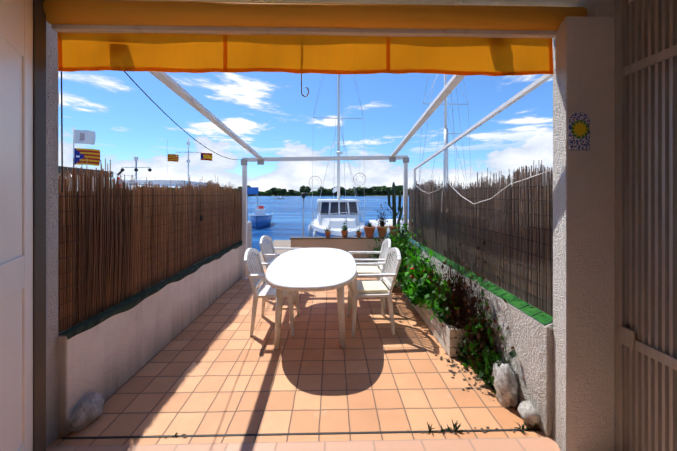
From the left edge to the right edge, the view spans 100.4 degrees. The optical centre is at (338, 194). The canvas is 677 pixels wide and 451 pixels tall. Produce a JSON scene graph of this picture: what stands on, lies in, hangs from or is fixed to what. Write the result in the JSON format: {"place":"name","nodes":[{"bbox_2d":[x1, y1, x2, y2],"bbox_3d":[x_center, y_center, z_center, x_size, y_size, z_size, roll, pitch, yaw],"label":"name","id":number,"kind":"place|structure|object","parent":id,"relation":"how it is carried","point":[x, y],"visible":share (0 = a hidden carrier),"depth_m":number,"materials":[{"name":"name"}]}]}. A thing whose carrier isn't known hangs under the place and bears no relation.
{"place":"outdoors","nodes":[
{"label":"outdoors","id":0,"kind":"place"},
{"bbox_2d":[73,127,74,167],"bbox_3d":[-10.079,-0.513,10.740,0.050,4.100,0.050,0,0,-1],"label":"flag pole","id":1,"kind":"object","parent":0,"point":[73,144],"visible":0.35,"depth_m":10.72,"materials":[{"name":"metal"}]},
{"bbox_2d":[74,130,99,165],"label":"flags","id":2,"kind":"object","parent":1,"relation":"attached to","point":[82,156],"visible":1,"depth_m":10.76},
{"bbox_2d":[58,174,95,190],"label":"neighbour shed","id":3,"kind":"structure","parent":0,"point":[83,181],"depth_m":3.62,"materials":[{"name":"paint"}]},
{"bbox_2d":[58,166,112,176],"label":"neighbour shed roof","id":4,"kind":"structure","parent":3,"relation":"on","point":[65,169],"depth_m":3.43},
{"bbox_2d":[115,180,215,188],"bbox_3d":[-5.744,0.627,9.133,2.000,2.120,4.000,0,0,-1],"label":"neighbour cruiser cabin","id":5,"kind":"object","parent":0,"point":[160,182],"visible":0.19,"depth_m":8.45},
{"bbox_2d":[49,269,546,445],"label":"terrace floor","id":6,"kind":"structure","parent":0,"point":[215,367],"depth_m":2.28,"materials":[{"name":"tile"}]},
{"bbox_2d":[67,392,103,431],"bbox_3d":[-1.689,1.453,1.896,0.120,0.205,0.223,0,0,-1],"label":"white stone","id":7,"kind":"object","parent":6,"relation":"on","point":[87,411],"visible":0.85,"depth_m":1.86,"materials":[{"name":"white stone"}]},
{"bbox_2d":[58,246,241,435],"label":"wall","id":8,"kind":"structure","parent":6,"relation":"on","point":[108,358],"depth_m":2.37,"materials":[{"name":"paint"}]},
{"bbox_2d":[58,158,241,332],"bbox_3d":[-1.843,0.299,3.614,0.074,1.188,3.646,0,0,-1],"label":"reed fence","id":9,"kind":"object","parent":8,"relation":"on","point":[112,255],"visible":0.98,"depth_m":2.39,"materials":[{"name":"brown wicker"}]},
{"bbox_2d":[64,172,240,188],"bbox_3d":[-1.844,-0.139,3.627,0.042,0.086,3.625,0,0,-1],"label":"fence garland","id":10,"kind":"object","parent":9,"relation":"attached to","point":[155,178],"visible":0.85,"depth_m":2.85},
{"bbox_2d":[58,241,241,339],"bbox_3d":[-1.790,0.922,3.627,0.068,0.070,3.680,0,0,-1],"label":"ledge membrane","id":11,"kind":"object","parent":8,"relation":"on","point":[118,308],"visible":0.96,"depth_m":2.42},
{"bbox_2d":[66,189,537,262],"bbox_3d":[-0.217,0.425,3.636,3.290,0.935,3.750,0,0,-1],"label":"reed fence","id":12,"kind":"object","parent":8,"relation":"on","point":[436,222],"visible":0.02,"depth_m":2.61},
{"bbox_2d":[247,221,251,261],"bbox_3d":[-1.918,1.047,5.650,0.260,0.980,0.370,0,0,-1],"label":"post","id":13,"kind":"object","parent":6,"relation":"on","point":[249,234],"depth_m":5.67,"materials":[{"name":"white paint"}]},
{"bbox_2d":[244,248,299,335],"bbox_3d":[-0.773,1.086,3.319,0.592,0.901,0.559,0,0,-1],"label":"chair","id":14,"kind":"object","parent":6,"relation":"on","point":[265,290],"visible":0.79,"depth_m":3.17,"materials":[{"name":"white plastic"}]},
{"bbox_2d":[259,235,300,298],"bbox_3d":[-0.875,1.086,4.342,0.592,0.901,0.559,0,0,4],"label":"chair","id":15,"kind":"object","parent":6,"relation":"on","point":[269,256],"visible":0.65,"depth_m":4.34,"materials":[{"name":"white plastic"}]},
{"bbox_2d":[61,429,540,438],"bbox_3d":[-0.205,1.536,1.810,3.080,0.003,0.013,0,0,-1],"label":"floor joint","id":16,"kind":"object","parent":6,"relation":"on","point":[264,434],"visible":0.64,"depth_m":1.80,"materials":[{"name":"black concrete"}]},
{"bbox_2d":[148,71,464,278],"bbox_3d":[-0.202,0.253,3.530,3.080,2.570,3.442,0,0,-1],"label":"pergola","id":17,"kind":"object","parent":6,"relation":"on","point":[168,81],"visible":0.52,"depth_m":4.38,"materials":[{"name":"white paint"}]},
{"bbox_2d":[309,176,321,188],"bbox_3d":[-0.427,-0.368,5.192,0.241,0.530,0.012,0,0,-1],"label":"hanging ring","id":18,"kind":"object","parent":17,"relation":"hanging from","point":[318,181],"visible":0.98,"depth_m":5.19,"materials":[{"name":"white metal"}]},
{"bbox_2d":[241,157,408,164],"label":"pergola brackets","id":19,"kind":"object","parent":17,"relation":"attached to","point":[391,159],"visible":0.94,"depth_m":5.18,"materials":[{"name":"grey metal"}]},
{"bbox_2d":[353,173,365,185],"bbox_3d":[0.392,-0.398,5.209,0.241,0.470,0.012,0,0,-1],"label":"hanging ring","id":20,"kind":"object","parent":17,"relation":"hanging from","point":[356,179],"visible":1,"depth_m":5.21,"materials":[{"name":"white metal"}]},
{"bbox_2d":[265,248,356,348],"bbox_3d":[-0.299,1.176,3.409,1.012,0.721,1.855,0,0,-1],"label":"garden table","id":21,"kind":"object","parent":6,"relation":"on","point":[310,269],"visible":1,"depth_m":2.87,"materials":[{"name":"white plastic"}]},
{"bbox_2d":[291,239,391,262],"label":"end wall","id":22,"kind":"structure","parent":6,"relation":"on","point":[346,245],"depth_m":5.86,"materials":[{"name":"paint"}]},
{"bbox_2d":[290,236,389,238],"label":"low wall","id":23,"kind":"structure","parent":22,"relation":"on","point":[355,237],"depth_m":5.88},
{"bbox_2d":[325,225,399,237],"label":"flower pots","id":24,"kind":"object","parent":22,"relation":"on","point":[369,232],"visible":0.81,"depth_m":5.88,"materials":[{"name":"orange ceramic"}]},
{"bbox_2d":[324,202,389,231],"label":"potted plants","id":25,"kind":"object","parent":24,"relation":"on","point":[382,224],"visible":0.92,"depth_m":5.94,"materials":[{"name":"green plant"}]},
{"bbox_2d":[365,182,402,226],"bbox_3d":[0.953,0.230,5.979,0.799,0.986,0.171,0,0,-1],"label":"cactus and succulents","id":26,"kind":"object","parent":24,"relation":"on","point":[394,213],"visible":0.92,"depth_m":5.95,"materials":[{"name":"plant"}]},
{"bbox_2d":[157,426,539,437],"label":"weeds","id":27,"kind":"object","parent":6,"relation":"on","point":[452,431],"visible":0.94,"depth_m":1.82,"materials":[{"name":"brown"}]},
{"bbox_2d":[172,420,540,436],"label":"joint weeds","id":28,"kind":"object","parent":6,"relation":"on","point":[455,428],"visible":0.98,"depth_m":1.83,"materials":[{"name":"green plant"}]},
{"bbox_2d":[348,239,390,308],"bbox_3d":[0.444,1.086,4.043,0.592,0.901,0.559,0,0,1],"label":"chair","id":29,"kind":"object","parent":6,"relation":"on","point":[386,243],"visible":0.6,"depth_m":4.03,"materials":[{"name":"white plastic"}]},
{"bbox_2d":[356,265,379,273],"bbox_3d":[0.377,1.079,4.044,0.400,0.038,0.400,0,0,1],"label":"chair cushion","id":30,"kind":"object","parent":29,"relation":"on","point":[367,269],"visible":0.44,"depth_m":3.99,"materials":[{"name":"beige fabric"}]},
{"bbox_2d":[347,247,400,336],"bbox_3d":[0.409,1.086,3.327,0.592,0.901,0.559,0,0,-4],"label":"chair","id":31,"kind":"object","parent":6,"relation":"on","point":[388,277],"visible":0.79,"depth_m":3.10,"materials":[{"name":"white plastic"}]},
{"bbox_2d":[350,279,387,293],"bbox_3d":[0.343,1.079,3.322,0.400,0.038,0.400,0,0,-4],"label":"seat cushion","id":32,"kind":"object","parent":31,"relation":"on","point":[371,286],"visible":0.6,"depth_m":3.25,"materials":[{"name":"beige fabric"}]},
{"bbox_2d":[396,280,413,304],"bbox_3d":[1.126,1.402,4.470,0.235,0.270,1.225,0,0,-1],"label":"planter edge","id":33,"kind":"object","parent":6,"relation":"on","point":[399,284],"depth_m":4.51,"materials":[{"name":"beige concrete"}]},
{"bbox_2d":[414,302,467,357],"bbox_3d":[1.152,1.402,3.250,0.235,0.270,1.185,0,0,-1],"label":"planter box","id":34,"kind":"object","parent":6,"relation":"on","point":[445,335],"visible":0.42,"depth_m":2.81,"materials":[{"name":"beige concrete"}]},
{"bbox_2d":[366,199,524,400],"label":"planter plants","id":35,"kind":"object","parent":6,"relation":"on","point":[480,354],"visible":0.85,"depth_m":2.80,"materials":[{"name":"green plant"}]},
{"bbox_2d":[407,264,434,281],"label":"red flowers","id":36,"kind":"object","parent":35,"relation":"on","point":[421,275],"visible":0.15,"depth_m":3.54,"materials":[{"name":"plant"}]},
{"bbox_2d":[435,310,462,327],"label":"planter soil","id":37,"kind":"structure","parent":6,"relation":"on","point":[452,325],"depth_m":2.81,"materials":[{"name":"brown soil"}]},
{"bbox_2d":[440,356,488,392],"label":"fallen leaves","id":38,"kind":"object","parent":6,"relation":"on","point":[453,365],"visible":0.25,"depth_m":2.36,"materials":[{"name":"brown plant"}]},
{"bbox_2d":[408,245,552,436],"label":"wall","id":39,"kind":"structure","parent":6,"relation":"on","point":[528,339],"depth_m":1.97,"materials":[{"name":"white paint"}]},
{"bbox_2d":[406,238,552,325],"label":"green cap tiles","id":40,"kind":"object","parent":39,"relation":"on","point":[538,315],"visible":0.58,"depth_m":2.24,"materials":[{"name":"green tile"}]},
{"bbox_2d":[408,160,552,315],"bbox_3d":[1.411,0.270,3.671,0.082,1.104,3.757,0,0,-1],"label":"reed fence","id":41,"kind":"object","parent":39,"relation":"on","point":[527,277],"visible":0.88,"depth_m":2.51,"materials":[{"name":"brown wicker"}]},
{"bbox_2d":[427,170,550,203],"bbox_3d":[1.383,0.031,3.436,0.011,0.413,3.102,0,0,-1],"label":"white rope","id":42,"kind":"object","parent":41,"relation":"attached to","point":[498,192],"visible":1,"depth_m":2.48,"materials":[{"name":"white fabric"}]},
{"bbox_2d":[435,258,552,326],"bbox_3d":[1.324,0.828,3.674,0.097,0.049,3.760,0,0,-1],"label":"green cap mortar","id":43,"kind":"object","parent":39,"relation":"on","point":[550,324],"visible":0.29,"depth_m":2.03,"materials":[{"name":"white stone"}]},
{"bbox_2d":[491,360,518,407],"bbox_3d":[1.245,1.407,2.104,0.158,0.331,0.244,0,0,-1],"label":"grey rock","id":44,"kind":"object","parent":6,"relation":"on","point":[506,386],"visible":0.96,"depth_m":2.04,"materials":[{"name":"grey stone"}]},
{"bbox_2d":[518,400,540,425],"bbox_3d":[1.283,1.476,1.902,0.123,0.158,0.142,0,0,11],"label":"white stone","id":45,"kind":"object","parent":6,"relation":"on","point":[529,413],"visible":0.88,"depth_m":1.86,"materials":[{"name":"white stone"}]},
{"bbox_2d":[46,437,559,450],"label":"threshold","id":46,"kind":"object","parent":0,"point":[516,444],"depth_m":1.72,"materials":[{"name":"tile"}]},
{"bbox_2d":[46,0,613,450],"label":"facade wall","id":47,"kind":"structure","parent":46,"relation":"on","point":[598,8],"depth_m":1.73,"materials":[{"name":"white paint"}]},
{"bbox_2d":[0,0,32,450],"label":"door leaf","id":48,"kind":"object","parent":47,"relation":"attached to","point":[16,225],"visible":1,"depth_m":1.40,"materials":[{"name":"white wood"}]},
{"bbox_2d":[33,0,45,450],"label":"door frame post","id":49,"kind":"object","parent":47,"relation":"attached to","point":[39,229],"depth_m":1.58,"materials":[{"name":"brown wood"}]},
{"bbox_2d":[48,88,58,104],"bbox_3d":[-1.784,-0.608,1.754,0.030,0.090,0.075,0,0,-1],"label":"pillar moulding","id":50,"kind":"object","parent":47,"relation":"attached to","point":[53,96],"visible":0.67,"depth_m":1.75,"materials":[{"name":"white paint"}]},
{"bbox_2d":[61,71,242,191],"bbox_3d":[-1.636,-0.688,3.470,0.338,1.350,3.362,0,0,-1],"label":"black cable","id":51,"kind":"object","parent":47,"relation":"attached to","point":[62,127],"visible":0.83,"depth_m":1.79,"materials":[{"name":"black rubber"}]},
{"bbox_2d":[43,0,586,30],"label":"awning roll","id":52,"kind":"object","parent":47,"relation":"attached to","point":[261,14],"visible":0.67,"depth_m":1.65,"materials":[{"name":"fabric"}]},
{"bbox_2d":[51,24,556,37],"bbox_3d":[-0.178,-0.994,1.731,3.050,0.033,0.060,0,0,-1],"label":"awning bar","id":53,"kind":"object","parent":52,"relation":"attached to","point":[218,30],"visible":0.83,"depth_m":1.71,"materials":[{"name":"metal"}]},
{"bbox_2d":[61,33,549,75],"bbox_3d":[-0.178,-0.861,1.734,3.030,0.236,0.032,0,0,-1],"label":"awning valance","id":54,"kind":"object","parent":53,"relation":"hanging from","point":[204,51],"visible":1,"depth_m":1.73,"materials":[{"name":"fabric"}]},
{"bbox_2d":[301,73,308,96],"bbox_3d":[-0.206,-0.791,1.736,0.051,0.382,0.008,0,0,-1],"label":"hook","id":55,"kind":"object","parent":52,"relation":"hanging from","point":[305,87],"visible":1,"depth_m":1.73,"materials":[{"name":"grey metal"}]},
{"bbox_2d":[57,32,553,75],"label":"awning valance seams","id":56,"kind":"object","parent":52,"relation":"attached to","point":[160,69],"visible":1,"depth_m":1.73,"materials":[{"name":"orange fabric"}]},
{"bbox_2d":[569,112,589,150],"bbox_3d":[1.380,-0.363,1.617,0.116,0.220,0.012,0,0,-1],"label":"sun plaque","id":57,"kind":"object","parent":47,"relation":"attached to","point":[579,131],"visible":1,"depth_m":1.61,"materials":[{"name":"ceramic"}]},
{"bbox_2d":[567,16,613,450],"bbox_3d":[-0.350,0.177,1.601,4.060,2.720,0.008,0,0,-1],"label":"pillar","id":58,"kind":"structure","parent":47,"relation":"attached to","point":[590,258],"depth_m":1.62,"materials":[{"name":"paint"}]},
{"bbox_2d":[614,0,676,450],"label":"gate frame","id":59,"kind":"object","parent":47,"relation":"attached to","point":[624,336],"visible":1,"depth_m":1.59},
{"bbox_2d":[625,0,676,450],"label":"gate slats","id":60,"kind":"object","parent":59,"relation":"attached to","point":[650,233],"visible":0.81,"depth_m":1.45,"materials":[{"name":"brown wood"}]},
{"bbox_2d":[58,70,552,191],"label":"sky","id":61,"kind":"structure","parent":0,"point":[269,111],"materials":[{"name":"blue"}]},
{"bbox_2d":[248,196,408,256],"bbox_3d":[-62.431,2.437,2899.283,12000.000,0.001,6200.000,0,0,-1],"label":"water","id":62,"kind":"structure","parent":0,"point":[286,222],"depth_m":40.43,"materials":[{"name":"blue liquid"}]},
{"bbox_2d":[121,157,150,179],"bbox_3d":[-10.137,-0.913,14.740,2.356,3.900,0.120,0,0,-1],"label":"lamp mast","id":63,"kind":"object","parent":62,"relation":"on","point":[135,159],"visible":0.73,"depth_m":14.71,"materials":[{"name":"silver metal"}]},
{"bbox_2d":[118,168,151,175],"bbox_3d":[-10.663,-1.177,14.728,1.766,0.391,0.171,0,0,-1],"label":"street lamp","id":64,"kind":"object","parent":63,"relation":"attached to","point":[136,169],"visible":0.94,"depth_m":14.68,"materials":[{"name":"black metal"}]},
{"bbox_2d":[176,138,200,188],"bbox_3d":[-7.345,-0.863,13.800,1.200,3.800,0.400,0,0,-1],"label":"mast","id":65,"kind":"object","parent":62,"relation":"on","point":[188,152],"visible":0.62,"depth_m":13.78,"materials":[{"name":"white metal"}]},
{"bbox_2d":[168,153,211,161],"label":"flags","id":66,"kind":"object","parent":65,"relation":"attached to","point":[175,157],"visible":1,"depth_m":13.83,"materials":[{"name":"fabric"}]},
{"bbox_2d":[247,194,257,220],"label":"blue sign posts","id":67,"kind":"object","parent":62,"relation":"on","point":[247,205],"visible":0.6,"depth_m":23.77,"materials":[{"name":"metal"}]},
{"bbox_2d":[247,187,258,193],"bbox_3d":[-7.261,-0.313,23.829,1.000,0.600,0.050,0,0,-1],"label":"flag","id":68,"kind":"object","parent":67,"relation":"attached to","point":[252,190],"visible":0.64,"depth_m":23.80,"materials":[{"name":"blue fabric"}]},
{"bbox_2d":[249,214,271,228],"bbox_3d":[-6.178,2.155,22.327,1.747,1.265,4.800,0,0,-9],"label":"boat","id":69,"kind":"object","parent":62,"relation":"on","point":[262,221],"visible":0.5,"depth_m":20.67,"materials":[{"name":"blue plastic"}]},
{"bbox_2d":[248,197,272,215],"bbox_3d":[-6.177,0.940,22.322,1.806,1.505,4.815,0,0,-9],"label":"small boat","id":70,"kind":"object","parent":62,"relation":"on","point":[260,212],"visible":1,"depth_m":22.10,"materials":[{"name":"white plastic"}]},
{"bbox_2d":[253,240,290,268],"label":"jetty deck","id":71,"kind":"structure","parent":62,"relation":"on","point":[282,243],"depth_m":8.20,"materials":[{"name":"beige concrete"}]},
{"bbox_2d":[303,198,303,236],"bbox_3d":[-1.145,0.852,9.232,0.044,1.470,0.044,0,0,-1],"label":"mooring pole","id":72,"kind":"object","parent":71,"relation":"on","point":[303,217],"visible":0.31,"depth_m":9.21,"materials":[{"name":"silver metal"}]},
{"bbox_2d":[312,75,364,227],"bbox_3d":[-0.031,-3.388,13.329,2.443,9.554,8.267,0,0,-4],"label":"boat rigging","id":73,"kind":"object","parent":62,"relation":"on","point":[334,165],"visible":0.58,"depth_m":12.74,"materials":[{"name":"grey metal"}]},
{"bbox_2d":[312,186,364,236],"bbox_3d":[-0.033,1.308,13.357,2.492,3.459,8.400,0,0,-4],"label":"yacht hull","id":74,"kind":"object","parent":62,"relation":"on","point":[337,222],"visible":0.5,"depth_m":11.49,"materials":[{"name":"white plastic"}]},
{"bbox_2d":[308,213,365,236],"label":"yacht fenders","id":75,"kind":"object","parent":74,"relation":"attached to","point":[310,231],"visible":0.27,"depth_m":13.78,"materials":[{"name":"white plastic"}]},
{"bbox_2d":[319,202,356,214],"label":"boat windows","id":76,"kind":"structure","parent":74,"relation":"attached to","point":[334,208],"depth_m":12.59,"materials":[{"name":"black glass"}]},
{"bbox_2d":[317,202,358,214],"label":"window frames","id":77,"kind":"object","parent":74,"relation":"attached to","point":[318,210],"depth_m":12.58,"materials":[{"name":"white plastic"}]},
{"bbox_2d":[312,228,363,236],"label":"yacht stripes","id":78,"kind":"object","parent":74,"relation":"attached to","point":[323,234],"visible":0.19,"depth_m":10.95,"materials":[{"name":"blue paint"}]},
{"bbox_2d":[313,74,363,199],"bbox_3d":[-0.122,-3.563,14.557,2.300,9.200,4.796,0,0,-4],"label":"yacht mast","id":79,"kind":"object","parent":74,"relation":"on","point":[338,152],"visible":0.58,"depth_m":12.76,"materials":[{"name":"white metal"}]},
{"bbox_2d":[369,219,408,235],"bbox_3d":[4.689,2.127,12.359,2.898,1.820,9.000,0,0,-26],"label":"boat","id":80,"kind":"object","parent":62,"relation":"on","point":[375,223],"visible":0.06,"depth_m":15.08,"materials":[{"name":"white plastic"}]},
{"bbox_2d":[419,74,470,186],"bbox_3d":[4.869,-3.863,12.500,2.290,10.606,10.130,0,0,35],"label":"mast rigging","id":81,"kind":"object","parent":80,"relation":"attached to","point":[447,137],"visible":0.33,"depth_m":12.34,"materials":[{"name":"silver metal"}]},
{"bbox_2d":[423,74,467,186],"bbox_3d":[4.689,-3.863,12.359,2.000,10.600,0.200,0,0,-1],"label":"sailboat mast","id":82,"kind":"object","parent":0,"point":[445,129],"visible":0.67,"depth_m":12.30,"materials":[{"name":"white metal"}]},
{"bbox_3d":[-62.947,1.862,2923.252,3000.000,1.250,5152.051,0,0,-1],"label":"ground","id":83,"kind":"structure","parent":0,"visible":0},
{"bbox_2d":[142,185,512,195],"bbox_3d":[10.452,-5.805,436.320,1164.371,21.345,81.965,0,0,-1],"label":"bank trees","id":84,"kind":"object","parent":83,"relation":"on","point":[372,191],"visible":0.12,"depth_m":410.80,"materials":[{"name":"green plant"}]},
{"bbox_3d":[0.057,2.343,-0.104,80.000,1.588,11.880,0,0,-1],"label":"quay block","id":85,"kind":"object","parent":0,"visible":0},
{"bbox_2d":[413,74,552,187],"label":"pergola beam","id":86,"kind":"structure","parent":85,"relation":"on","point":[541,80],"depth_m":2.93,"materials":[{"name":"white metal"}]}
]}

